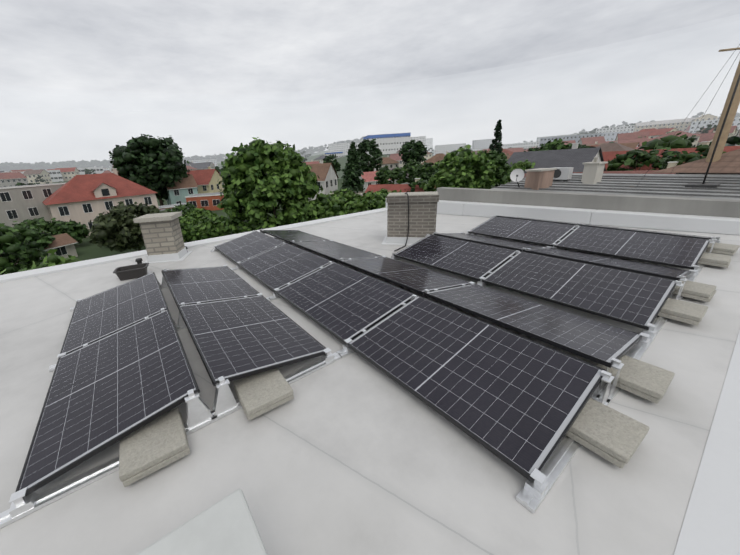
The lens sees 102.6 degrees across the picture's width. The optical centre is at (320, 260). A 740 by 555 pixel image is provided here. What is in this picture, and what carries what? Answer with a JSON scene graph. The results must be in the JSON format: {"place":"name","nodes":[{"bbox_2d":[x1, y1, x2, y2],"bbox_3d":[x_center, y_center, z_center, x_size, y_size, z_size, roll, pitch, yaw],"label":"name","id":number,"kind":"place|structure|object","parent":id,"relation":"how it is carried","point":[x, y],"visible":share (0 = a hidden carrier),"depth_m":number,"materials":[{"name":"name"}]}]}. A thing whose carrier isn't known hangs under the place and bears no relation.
{"place":"outdoors","nodes":[
{"label":"outdoors","id":0,"kind":"place"},
{"bbox_2d":[166,174,197,204],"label":"teal house","id":1,"kind":"structure","parent":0,"point":[183,189],"depth_m":78.34,"materials":[{"name":"paint"}]},
{"bbox_2d":[185,192,223,209],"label":"house","id":2,"kind":"structure","parent":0,"point":[208,201],"depth_m":74.09,"materials":[{"name":"paint"}]},
{"bbox_2d":[0,212,739,554],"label":"roof deck","id":3,"kind":"structure","parent":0,"point":[354,454],"depth_m":1.97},
{"bbox_2d":[113,263,148,280],"bbox_3d":[-3.723,0.232,5.812,0.583,0.200,0.367,-11,20,-20],"label":"mortar tub","id":4,"kind":"object","parent":3,"relation":"on","point":[128,272],"visible":1,"depth_m":5.72,"materials":[{"name":"plastic"}]},
{"bbox_2d":[135,246,187,263],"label":"roof vents","id":5,"kind":"object","parent":3,"relation":"on","point":[138,260],"visible":0.52,"depth_m":6.47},
{"bbox_2d":[133,212,192,263],"bbox_3d":[-3.663,-0.549,6.835,0.898,1.020,0.740,-5,19,-4],"label":"chimney stone","id":6,"kind":"object","parent":3,"relation":"on","point":[162,237],"visible":0.94,"depth_m":6.64,"materials":[{"name":"brick"}]},
{"bbox_2d":[0,208,387,282],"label":"roof parapet","id":7,"kind":"structure","parent":3,"relation":"on","point":[58,268],"depth_m":7.22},
{"bbox_2d":[136,489,267,554],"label":"roof hatch","id":8,"kind":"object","parent":3,"relation":"on","point":[226,525],"depth_m":1.21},
{"bbox_2d":[0,215,719,528],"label":"solar panel mounts","id":9,"kind":"object","parent":3,"relation":"on","point":[530,496],"visible":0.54,"depth_m":2.26,"materials":[{"name":"metal"}]},
{"bbox_2d":[15,309,199,495],"bbox_3d":[-1.878,1.036,2.722,1.134,0.035,1.722,-26,27,-26],"label":"panel","id":10,"kind":"object","parent":9,"relation":"attached to","point":[103,393],"visible":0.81,"depth_m":2.42,"materials":[{"name":"black"}]},
{"bbox_2d":[60,272,167,353],"bbox_3d":[-2.843,0.634,4.113,1.134,0.035,1.722,-26,27,-26],"label":"panel","id":11,"kind":"object","parent":9,"relation":"attached to","point":[96,317],"visible":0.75,"depth_m":3.93,"materials":[{"name":"black"}]},
{"bbox_2d":[161,266,258,306],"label":"panel","id":12,"kind":"object","parent":9,"relation":"attached to","point":[195,285],"visible":0.79,"depth_m":4.57,"materials":[{"name":"black"}]},
{"bbox_2d":[215,231,285,264],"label":"panel","id":13,"kind":"object","parent":9,"relation":"attached to","point":[246,247],"visible":0.88,"depth_m":6.69,"materials":[{"name":"black"}]},
{"bbox_2d":[178,295,325,385],"bbox_3d":[-0.863,0.759,3.346,1.134,0.035,1.722,-4,15,-34],"label":"panel","id":14,"kind":"object","parent":9,"relation":"attached to","point":[236,338],"visible":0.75,"depth_m":3.09,"materials":[{"name":"black"}]},
{"bbox_2d":[238,243,332,291],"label":"panel","id":15,"kind":"object","parent":9,"relation":"attached to","point":[281,266],"visible":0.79,"depth_m":5.27,"materials":[{"name":"black"}]},
{"bbox_2d":[260,230,329,242],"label":"panel","id":16,"kind":"object","parent":9,"relation":"attached to","point":[289,236],"visible":0.77,"depth_m":7.32,"materials":[{"name":"black"}]},
{"bbox_2d":[291,241,381,261],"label":"panel","id":17,"kind":"object","parent":9,"relation":"attached to","point":[334,250],"visible":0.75,"depth_m":5.90,"materials":[{"name":"black"}]},
{"bbox_2d":[275,262,416,344],"bbox_3d":[0.245,0.457,4.027,1.134,0.035,1.722,-26,27,-26],"label":"panel","id":18,"kind":"object","parent":9,"relation":"attached to","point":[341,303],"visible":0.85,"depth_m":3.83,"materials":[{"name":"black"}]},
{"bbox_2d":[339,257,469,294],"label":"panel","id":19,"kind":"object","parent":9,"relation":"attached to","point":[419,280],"visible":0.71,"depth_m":4.46,"materials":[{"name":"black"}]},
{"bbox_2d":[394,234,515,280],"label":"panel","id":20,"kind":"object","parent":9,"relation":"attached to","point":[473,260],"visible":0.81,"depth_m":5.17,"materials":[{"name":"black"}]},
{"bbox_2d":[347,295,606,483],"bbox_3d":[1.210,0.859,2.636,1.134,0.035,1.722,-26,27,-26],"label":"panel","id":21,"kind":"object","parent":9,"relation":"on","point":[516,402],"visible":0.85,"depth_m":2.35,"materials":[{"name":"black"}]},
{"bbox_2d":[434,233,546,250],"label":"panel","id":22,"kind":"object","parent":9,"relation":"attached to","point":[517,246],"visible":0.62,"depth_m":5.78,"materials":[{"name":"black"}]},
{"bbox_2d":[468,216,574,246],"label":"panel","id":23,"kind":"object","parent":9,"relation":"attached to","point":[539,232],"visible":0.85,"depth_m":6.50,"materials":[{"name":"black"}]},
{"bbox_2d":[424,284,641,367],"bbox_3d":[2.225,0.582,3.260,1.134,0.035,1.722,-4,15,-34],"label":"panel","id":24,"kind":"object","parent":9,"relation":"on","point":[601,343],"visible":0.9,"depth_m":3.00,"materials":[{"name":"black"}]},
{"bbox_2d":[496,216,589,225],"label":"panel","id":25,"kind":"object","parent":9,"relation":"attached to","point":[560,222],"visible":0.58,"depth_m":7.05,"materials":[{"name":"black"}]},
{"bbox_2d":[482,251,677,329],"bbox_3d":[3.333,0.280,3.941,1.134,0.036,1.722,-26,27,-26],"label":"panel","id":26,"kind":"object","parent":9,"relation":"on","point":[639,300],"visible":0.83,"depth_m":3.74,"materials":[{"name":"black"}]},
{"bbox_2d":[523,248,690,280],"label":"panel","id":27,"kind":"object","parent":9,"relation":"on","point":[651,270],"visible":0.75,"depth_m":4.33,"materials":[{"name":"black"}]},
{"bbox_2d":[554,226,708,269],"bbox_3d":[5.456,-0.300,5.246,1.134,0.035,1.722,-26,27,-26],"label":"panel","id":28,"kind":"object","parent":9,"relation":"on","point":[680,251],"visible":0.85,"depth_m":5.08,"materials":[{"name":"black"}]},
{"bbox_2d":[580,225,711,239],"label":"panel","id":29,"kind":"object","parent":9,"relation":"on","point":[662,233],"visible":0.69,"depth_m":5.62,"materials":[{"name":"black"}]},
{"bbox_2d":[381,191,438,244],"bbox_3d":[2.123,-0.994,6.854,0.760,1.120,1.294,-46,45,-63],"label":"chimney","id":30,"kind":"object","parent":3,"relation":"on","point":[422,213],"visible":0.83,"depth_m":6.61,"materials":[{"name":"brick"}]},
{"bbox_2d":[394,192,408,250],"bbox_3d":[1.832,-0.878,6.481,0.920,1.167,0.180,-34,35,-57],"label":"cable","id":31,"kind":"object","parent":30,"relation":"attached to","point":[408,223],"visible":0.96,"depth_m":6.55,"materials":[{"name":"rubber"}]},
{"bbox_2d":[119,243,739,486],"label":"pavers","id":32,"kind":"object","parent":3,"relation":"on","point":[613,436],"visible":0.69,"depth_m":2.19,"materials":[{"name":"concrete"}]},
{"bbox_2d":[386,200,739,234],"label":"parapet","id":33,"kind":"structure","parent":3,"relation":"on","point":[694,223],"depth_m":7.22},
{"bbox_2d":[674,330,739,554],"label":"upstand","id":34,"kind":"object","parent":3,"relation":"on","point":[711,524],"depth_m":1.68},
{"bbox_2d":[0,42,739,171],"bbox_3d":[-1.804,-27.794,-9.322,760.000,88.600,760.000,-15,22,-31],"label":"haze","id":35,"kind":"object","parent":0,"point":[646,73],"visible":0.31,"depth_m":285.15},
{"bbox_2d":[0,112,739,170],"bbox_3d":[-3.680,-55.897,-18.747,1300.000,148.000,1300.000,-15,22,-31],"label":"buildings","id":36,"kind":"structure","parent":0,"point":[221,156],"depth_m":492.06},
{"bbox_2d":[0,0,739,163],"label":"sky","id":37,"kind":"structure","parent":0,"point":[155,57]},
{"bbox_2d":[52,143,727,260],"bbox_3d":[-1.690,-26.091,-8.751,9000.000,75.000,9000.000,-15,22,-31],"label":"terrain","id":38,"kind":"structure","parent":0,"point":[86,249],"depth_m":46.80,"materials":[{"name":"plant"}]},
{"bbox_2d":[0,171,27,186],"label":"town house","id":39,"kind":"structure","parent":38,"relation":"on","point":[9,178],"depth_m":178.91,"materials":[{"name":"tile"}]},
{"bbox_2d":[0,183,64,231],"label":"apartment building","id":40,"kind":"structure","parent":38,"relation":"on","point":[20,204],"depth_m":51.96,"materials":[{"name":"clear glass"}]},
{"bbox_2d":[2,170,62,181],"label":"building","id":41,"kind":"structure","parent":38,"relation":"on","point":[55,175],"depth_m":232.67,"materials":[{"name":"glass"}]},
{"bbox_2d":[23,169,51,183],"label":"town house","id":42,"kind":"structure","parent":38,"relation":"on","point":[31,175],"depth_m":213.04,"materials":[{"name":"tile"}]},
{"bbox_2d":[17,233,77,263],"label":"garden shed","id":43,"kind":"structure","parent":38,"relation":"on","point":[63,244],"depth_m":37.97,"materials":[{"name":"tile"}]},
{"bbox_2d":[8,167,103,174],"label":"building","id":44,"kind":"structure","parent":38,"relation":"on","point":[98,170],"depth_m":269.33,"materials":[{"name":"glass"}]},
{"bbox_2d":[55,167,79,180],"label":"town house","id":45,"kind":"structure","parent":38,"relation":"on","point":[67,174],"depth_m":242.44,"materials":[{"name":"tile"}]},
{"bbox_2d":[42,168,158,236],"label":"pink house","id":46,"kind":"structure","parent":38,"relation":"on","point":[85,199],"depth_m":52.01,"materials":[{"name":"tile"}]},
{"bbox_2d":[89,201,169,251],"bbox_3d":[-23.029,-3.664,36.517,9.387,7.528,9.411,-15,22,-31],"label":"tree","id":47,"kind":"object","parent":38,"relation":"on","point":[117,228],"visible":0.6,"depth_m":33.36,"materials":[{"name":"green plant"}]},
{"bbox_2d":[109,134,191,205],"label":"chestnut tree","id":48,"kind":"object","parent":38,"relation":"on","point":[158,166],"visible":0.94,"depth_m":71.58,"materials":[{"name":"green plant"}]},
{"bbox_2d":[158,203,185,209],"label":"wall","id":49,"kind":"structure","parent":38,"relation":"on","point":[166,206],"depth_m":64.70,"materials":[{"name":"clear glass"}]},
{"bbox_2d":[183,159,217,166],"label":"pale block","id":50,"kind":"structure","parent":38,"relation":"on","point":[202,161],"depth_m":455.81,"materials":[{"name":"white concrete"}]},
{"bbox_2d":[194,161,214,169],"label":"town house","id":51,"kind":"structure","parent":38,"relation":"on","point":[201,166],"depth_m":219.91,"materials":[{"name":"tile"}]},
{"bbox_2d":[187,166,224,193],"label":"yellow house","id":52,"kind":"structure","parent":38,"relation":"on","point":[206,180],"depth_m":87.44,"materials":[{"name":"paint"}]},
{"bbox_2d":[0,159,534,274],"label":"trees","id":53,"kind":"object","parent":38,"relation":"on","point":[199,223],"visible":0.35,"depth_m":30.59,"materials":[{"name":"green plant"}]},
{"bbox_2d":[217,137,322,233],"bbox_3d":[-4.603,-5.081,28.525,10.067,12.957,9.361,-15,22,-31],"label":"bright tree","id":54,"kind":"object","parent":38,"relation":"on","point":[286,177],"visible":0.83,"depth_m":25.23,"materials":[{"name":"green plant"}]},
{"bbox_2d":[302,160,318,163],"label":"town house","id":55,"kind":"structure","parent":38,"relation":"on","point":[314,162],"depth_m":177.59,"materials":[{"name":"tile"}]},
{"bbox_2d":[314,154,326,162],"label":"town house","id":56,"kind":"structure","parent":38,"relation":"on","point":[321,157],"depth_m":228.28,"materials":[{"name":"tile"}]},
{"bbox_2d":[306,160,338,200],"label":"house","id":57,"kind":"structure","parent":38,"relation":"on","point":[326,173],"depth_m":72.12,"materials":[{"name":"tile"}]},
{"bbox_2d":[323,154,340,172],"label":"round tree","id":58,"kind":"object","parent":38,"relation":"on","point":[335,163],"visible":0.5,"depth_m":140.27,"materials":[{"name":"green plant"}]},
{"bbox_2d":[325,152,342,157],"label":"building","id":59,"kind":"structure","parent":38,"relation":"on","point":[339,154],"depth_m":349.43,"materials":[{"name":"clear glass"}]},
{"bbox_2d":[328,143,349,154],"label":"pale block","id":60,"kind":"structure","parent":38,"relation":"on","point":[340,147],"depth_m":478.98,"materials":[{"name":"white concrete"}]},
{"bbox_2d":[340,141,365,192],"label":"thuja tree","id":61,"kind":"object","parent":38,"relation":"on","point":[353,172],"visible":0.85,"depth_m":65.44,"materials":[{"name":"green plant"}]},
{"bbox_2d":[0,132,725,274],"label":"garden trees","id":62,"kind":"object","parent":38,"relation":"on","point":[23,244],"visible":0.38,"depth_m":42.73,"materials":[{"name":"green plant"}]},
{"bbox_2d":[356,138,382,171],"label":"round tree","id":63,"kind":"object","parent":38,"relation":"on","point":[364,146],"visible":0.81,"depth_m":109.24,"materials":[{"name":"green plant"}]},
{"bbox_2d":[0,112,739,171],"bbox_3d":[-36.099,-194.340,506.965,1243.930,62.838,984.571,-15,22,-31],"label":"ridge forest","id":64,"kind":"object","parent":38,"relation":"on","point":[23,166],"depth_m":563.27,"materials":[{"name":"green plant"}]},
{"bbox_2d":[359,169,390,190],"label":"red house","id":65,"kind":"structure","parent":38,"relation":"on","point":[368,177],"depth_m":96.57,"materials":[{"name":"tile"}]},
{"bbox_2d":[11,123,739,185],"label":"trees","id":66,"kind":"object","parent":38,"relation":"on","point":[732,141],"visible":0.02,"depth_m":115.60,"materials":[{"name":"green plant"}]},
{"bbox_2d":[363,132,410,154],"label":"office building","id":67,"kind":"structure","parent":38,"relation":"on","point":[393,143],"depth_m":288.83,"materials":[{"name":"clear glass"}]},
{"bbox_2d":[377,155,399,168],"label":"town house","id":68,"kind":"structure","parent":38,"relation":"on","point":[390,163],"depth_m":154.11,"materials":[{"name":"tile"}]},
{"bbox_2d":[389,153,404,167],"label":"town house","id":69,"kind":"structure","parent":38,"relation":"on","point":[396,157],"depth_m":177.33,"materials":[{"name":"tile"}]},
{"bbox_2d":[365,178,431,192],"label":"red house","id":70,"kind":"structure","parent":38,"relation":"on","point":[392,187],"depth_m":48.88,"materials":[{"name":"tile"}]},
{"bbox_2d":[389,168,409,183],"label":"house","id":71,"kind":"structure","parent":38,"relation":"on","point":[398,178],"depth_m":106.05,"materials":[{"name":"tile"}]},
{"bbox_2d":[398,140,427,165],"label":"round tree","id":72,"kind":"object","parent":38,"relation":"on","point":[418,152],"visible":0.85,"depth_m":140.77,"materials":[{"name":"green plant"}]},
{"bbox_2d":[410,136,425,144],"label":"white block","id":73,"kind":"structure","parent":38,"relation":"on","point":[418,138],"depth_m":562.39,"materials":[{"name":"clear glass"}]},
{"bbox_2d":[421,151,431,162],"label":"town house","id":74,"kind":"structure","parent":38,"relation":"on","point":[428,155],"depth_m":244.81,"materials":[{"name":"tile"}]},
{"bbox_2d":[425,138,432,151],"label":"white block","id":75,"kind":"structure","parent":38,"relation":"on","point":[429,143],"depth_m":609.32,"materials":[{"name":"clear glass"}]},
{"bbox_2d":[422,151,447,166],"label":"house roof","id":76,"kind":"structure","parent":38,"relation":"on","point":[439,157],"depth_m":130.99,"materials":[{"name":"tile"}]},
{"bbox_2d":[434,143,465,155],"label":"pale block","id":77,"kind":"structure","parent":38,"relation":"on","point":[449,149],"depth_m":478.64,"materials":[{"name":"white concrete"}]},
{"bbox_2d":[422,144,500,191],"bbox_3d":[18.583,-9.414,39.278,8.704,11.402,8.202,-5,19,-5],"label":"bright tree","id":78,"kind":"object","parent":38,"relation":"on","point":[463,160],"visible":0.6,"depth_m":36.33,"materials":[{"name":"green plant"}]},
{"bbox_2d":[455,150,510,188],"bbox_3d":[23.355,-10.701,43.390,8.118,10.628,7.529,-15,22,-31],"label":"bright tree","id":79,"kind":"object","parent":38,"relation":"on","point":[501,172],"visible":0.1,"depth_m":40.70,"materials":[{"name":"green plant"}]},
{"bbox_2d":[472,139,493,149],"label":"pale block","id":80,"kind":"structure","parent":38,"relation":"on","point":[487,143],"depth_m":490.43,"materials":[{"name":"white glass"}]},
{"bbox_2d":[489,119,502,152],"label":"spruce tree","id":81,"kind":"object","parent":38,"relation":"on","point":[498,138],"visible":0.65,"depth_m":104.31,"materials":[{"name":"green plant"}]},
{"bbox_2d":[502,147,524,154],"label":"town house","id":82,"kind":"structure","parent":38,"relation":"on","point":[509,151],"depth_m":136.15,"materials":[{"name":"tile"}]},
{"bbox_2d":[501,142,538,147],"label":"pale block","id":83,"kind":"structure","parent":38,"relation":"on","point":[527,145],"depth_m":370.23,"materials":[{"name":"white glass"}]},
{"bbox_2d":[401,131,672,182],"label":"town trees","id":84,"kind":"object","parent":38,"relation":"on","point":[409,168],"visible":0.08,"depth_m":89.76,"materials":[{"name":"green plant"}]},
{"bbox_2d":[524,138,571,151],"bbox_3d":[40.697,-15.527,52.570,10.176,11.740,9.572,-15,22,-31],"label":"tree","id":85,"kind":"object","parent":38,"relation":"on","point":[556,144],"visible":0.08,"depth_m":49.27,"materials":[{"name":"green plant"}]},
{"bbox_2d":[506,143,605,181],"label":"house","id":86,"kind":"structure","parent":38,"relation":"on","point":[575,157],"depth_m":44.87,"materials":[{"name":"tile"}]},
{"bbox_2d":[536,134,576,141],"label":"pale block","id":87,"kind":"structure","parent":38,"relation":"on","point":[538,138],"depth_m":384.93,"materials":[{"name":"white glass"}]},
{"bbox_2d":[571,143,595,148],"bbox_3d":[50.503,-17.959,59.438,8.867,10.750,9.082,-15,22,-31],"label":"tree","id":88,"kind":"object","parent":38,"relation":"on","point":[581,146],"visible":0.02,"depth_m":56.69,"materials":[{"name":"green plant"}]},
{"bbox_2d":[539,130,629,146],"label":"apartment building","id":89,"kind":"structure","parent":38,"relation":"on","point":[545,140],"depth_m":269.94,"materials":[{"name":"glass"}]},
{"bbox_2d":[578,136,604,143],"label":"town house","id":90,"kind":"structure","parent":38,"relation":"on","point":[589,140],"depth_m":169.79,"materials":[{"name":"tile"}]},
{"bbox_2d":[582,142,605,145],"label":"town house","id":91,"kind":"structure","parent":38,"relation":"on","point":[596,143],"depth_m":126.59,"materials":[{"name":"tile"}]},
{"bbox_2d":[524,161,677,177],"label":"house","id":92,"kind":"structure","parent":38,"relation":"on","point":[671,164],"depth_m":34.56,"materials":[{"name":"tile"}]},
{"bbox_2d":[590,142,639,148],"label":"town house","id":93,"kind":"structure","parent":38,"relation":"on","point":[633,145],"depth_m":99.46,"materials":[{"name":"tile"}]},
{"bbox_2d":[596,143,634,151],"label":"town house","id":94,"kind":"structure","parent":38,"relation":"on","point":[607,147],"depth_m":83.58,"materials":[{"name":"tile"}]},
{"bbox_2d":[596,125,634,132],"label":"pale block","id":95,"kind":"structure","parent":38,"relation":"on","point":[601,130],"depth_m":312.23,"materials":[{"name":"white glass"}]},
{"bbox_2d":[597,136,660,145],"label":"house roof","id":96,"kind":"structure","parent":38,"relation":"on","point":[640,141],"depth_m":130.87,"materials":[{"name":"tile"}]},
{"bbox_2d":[615,131,649,140],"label":"town house","id":97,"kind":"structure","parent":38,"relation":"on","point":[627,136],"depth_m":157.16,"materials":[{"name":"tile"}]},
{"bbox_2d":[639,127,664,137],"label":"town house","id":98,"kind":"structure","parent":38,"relation":"on","point":[654,132],"depth_m":169.30,"materials":[{"name":"tile"}]},
{"bbox_2d":[634,117,696,131],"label":"building","id":99,"kind":"structure","parent":38,"relation":"on","point":[669,125],"depth_m":268.60,"materials":[{"name":"tile"}]},
{"bbox_2d":[657,128,678,133],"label":"town house","id":100,"kind":"structure","parent":38,"relation":"on","point":[668,130],"depth_m":171.89,"materials":[{"name":"tile"}]},
{"bbox_2d":[602,141,739,170],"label":"red row roof","id":101,"kind":"structure","parent":38,"relation":"on","point":[609,156],"depth_m":47.32,"materials":[{"name":"tile"}]},
{"bbox_2d":[656,131,700,146],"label":"town house","id":102,"kind":"structure","parent":38,"relation":"on","point":[697,137],"depth_m":143.66,"materials":[{"name":"tile"}]},
{"bbox_2d":[651,149,739,174],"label":"tiled roof","id":103,"kind":"structure","parent":38,"relation":"on","point":[728,163],"depth_m":8.98,"materials":[{"name":"tile"}]},
{"bbox_2d":[693,114,717,120],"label":"building","id":104,"kind":"structure","parent":38,"relation":"on","point":[707,116],"depth_m":248.22,"materials":[{"name":"tile"}]},
{"bbox_2d":[697,131,714,145],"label":"town house","id":105,"kind":"structure","parent":38,"relation":"on","point":[704,137],"depth_m":142.43,"materials":[{"name":"tile"}]},
{"bbox_2d":[689,117,739,132],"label":"pale block","id":106,"kind":"structure","parent":38,"relation":"on","point":[736,122],"depth_m":241.60,"materials":[{"name":"white glass"}]},
{"bbox_2d":[704,126,736,136],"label":"town house","id":107,"kind":"structure","parent":38,"relation":"on","point":[733,129],"depth_m":168.42,"materials":[{"name":"tile"}]},
{"bbox_2d":[706,47,739,161],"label":"utility pole","id":108,"kind":"object","parent":38,"relation":"on","point":[726,128],"visible":0.22,"depth_m":8.71,"materials":[{"name":"wood"}]},
{"bbox_2d":[437,187,739,217],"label":"neighbour walls","id":109,"kind":"structure","parent":0,"point":[692,206],"depth_m":7.41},
{"bbox_2d":[492,173,739,199],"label":"sheet roof","id":110,"kind":"structure","parent":109,"relation":"on","point":[672,185],"depth_m":8.07,"materials":[{"name":"metal"}]},
{"bbox_2d":[510,169,523,186],"bbox_3d":[6.083,-2.544,9.143,0.344,0.582,0.324,-10,20,-18],"label":"satellite dish","id":111,"kind":"object","parent":110,"relation":"on","point":[517,175],"visible":0.96,"depth_m":9.15,"materials":[{"name":"grey"}]},
{"bbox_2d":[553,167,573,180],"bbox_3d":[7.745,-2.778,9.480,0.203,0.420,0.560,-11,20,-19],"label":"ac unit","id":112,"kind":"object","parent":110,"relation":"on","point":[563,173],"visible":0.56,"depth_m":9.32,"materials":[{"name":"grey"}]},
{"bbox_2d":[524,157,607,189],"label":"chimneys","id":113,"kind":"object","parent":110,"relation":"on","point":[536,179],"visible":0.92,"depth_m":8.75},
{"bbox_2d":[637,44,739,187],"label":"guy wires","id":114,"kind":"object","parent":110,"relation":"on","point":[707,185],"visible":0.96,"depth_m":7.23,"materials":[{"name":"grey metal"}]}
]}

